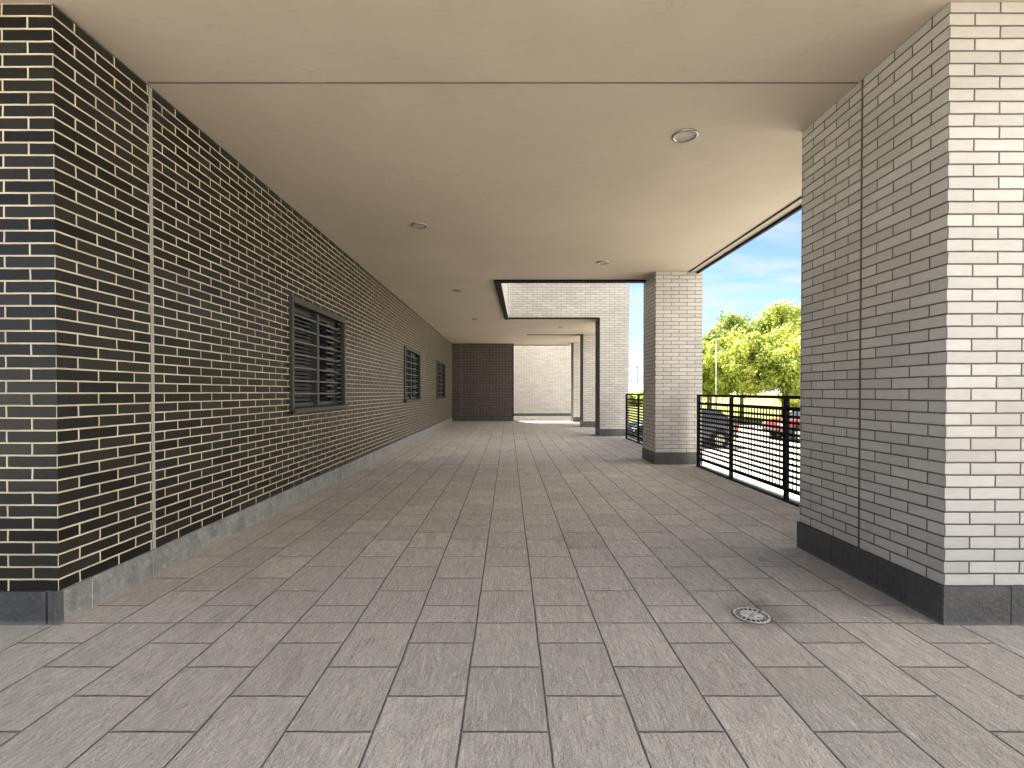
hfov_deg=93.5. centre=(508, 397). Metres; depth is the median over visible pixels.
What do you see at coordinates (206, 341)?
brick wall
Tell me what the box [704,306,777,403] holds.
broadleaf tree
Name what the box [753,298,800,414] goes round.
broadleaf tree
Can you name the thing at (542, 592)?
terrace floor
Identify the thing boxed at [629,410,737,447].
parked car
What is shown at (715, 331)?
broadleaf tree
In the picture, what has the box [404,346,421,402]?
window
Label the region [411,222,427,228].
downlight
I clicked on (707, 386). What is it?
broadleaf tree
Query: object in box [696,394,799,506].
metal railing
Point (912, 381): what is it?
brick pillar
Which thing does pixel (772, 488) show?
forecourt
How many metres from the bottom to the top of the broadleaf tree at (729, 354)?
6.896 m
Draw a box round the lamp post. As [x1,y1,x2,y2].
[636,367,637,393]
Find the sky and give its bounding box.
[629,210,801,392]
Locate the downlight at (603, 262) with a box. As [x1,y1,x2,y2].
[597,261,609,264]
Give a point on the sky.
(765, 270)
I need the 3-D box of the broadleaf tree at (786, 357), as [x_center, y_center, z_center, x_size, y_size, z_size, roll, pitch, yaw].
[18.899,-1.544,32.945,5.642,6.896,5.992,0,1,-36]
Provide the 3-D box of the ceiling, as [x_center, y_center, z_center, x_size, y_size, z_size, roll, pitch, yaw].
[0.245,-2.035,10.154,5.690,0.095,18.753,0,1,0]
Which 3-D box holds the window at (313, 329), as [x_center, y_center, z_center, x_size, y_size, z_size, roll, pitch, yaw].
[-2.287,-0.443,5.705,0.235,1.215,1.620,0,1,0]
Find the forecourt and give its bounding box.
[702,428,799,500]
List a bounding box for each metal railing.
[625,393,642,444]
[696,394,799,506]
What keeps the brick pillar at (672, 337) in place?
on the terrace floor
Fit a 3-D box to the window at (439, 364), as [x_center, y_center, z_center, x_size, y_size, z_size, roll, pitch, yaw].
[-2.287,-0.560,15.845,0.235,1.215,1.940,0,1,0]
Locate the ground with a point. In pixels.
(763, 401)
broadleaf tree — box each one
[702,325,735,408]
[702,328,782,420]
[702,340,738,408]
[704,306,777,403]
[742,325,800,395]
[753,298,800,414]
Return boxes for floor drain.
[731,607,772,624]
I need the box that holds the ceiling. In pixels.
[0,0,1023,345]
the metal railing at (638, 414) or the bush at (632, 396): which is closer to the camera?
the metal railing at (638, 414)
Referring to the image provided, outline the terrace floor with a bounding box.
[0,416,1023,767]
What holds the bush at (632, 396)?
on the ground
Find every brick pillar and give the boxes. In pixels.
[571,342,579,421]
[580,334,594,426]
[595,319,628,436]
[642,272,702,464]
[797,2,1023,624]
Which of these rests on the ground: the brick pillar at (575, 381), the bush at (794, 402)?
the bush at (794, 402)
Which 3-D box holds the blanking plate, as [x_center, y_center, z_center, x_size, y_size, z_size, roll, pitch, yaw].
[-1.200,-1.938,2.918,0.190,0.002,0.190,0,1,0]
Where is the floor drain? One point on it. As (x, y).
(752, 615)
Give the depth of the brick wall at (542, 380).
23.09 m
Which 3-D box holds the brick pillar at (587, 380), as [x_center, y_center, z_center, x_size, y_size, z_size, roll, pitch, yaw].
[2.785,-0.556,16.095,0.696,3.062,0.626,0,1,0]
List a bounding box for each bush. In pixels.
[629,391,642,405]
[777,393,799,406]
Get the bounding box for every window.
[289,295,347,414]
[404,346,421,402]
[436,360,445,398]
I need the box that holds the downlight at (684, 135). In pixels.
[672,129,698,142]
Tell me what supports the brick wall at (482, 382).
on the terrace floor
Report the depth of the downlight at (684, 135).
3.57 m
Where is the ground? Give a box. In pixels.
[630,393,790,425]
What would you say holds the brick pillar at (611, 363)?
on the terrace floor
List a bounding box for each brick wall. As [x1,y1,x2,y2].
[0,3,451,624]
[452,344,513,420]
[502,283,628,318]
[514,345,570,415]
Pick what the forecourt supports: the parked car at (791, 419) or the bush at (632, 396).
the parked car at (791, 419)
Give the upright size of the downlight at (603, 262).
0.012 m
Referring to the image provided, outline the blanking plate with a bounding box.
[293,67,326,86]
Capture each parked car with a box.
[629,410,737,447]
[762,411,799,440]
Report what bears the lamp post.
on the ground
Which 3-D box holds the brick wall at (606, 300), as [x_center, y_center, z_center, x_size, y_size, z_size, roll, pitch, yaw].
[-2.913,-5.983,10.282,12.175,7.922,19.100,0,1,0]
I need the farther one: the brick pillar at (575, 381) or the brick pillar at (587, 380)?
the brick pillar at (575, 381)

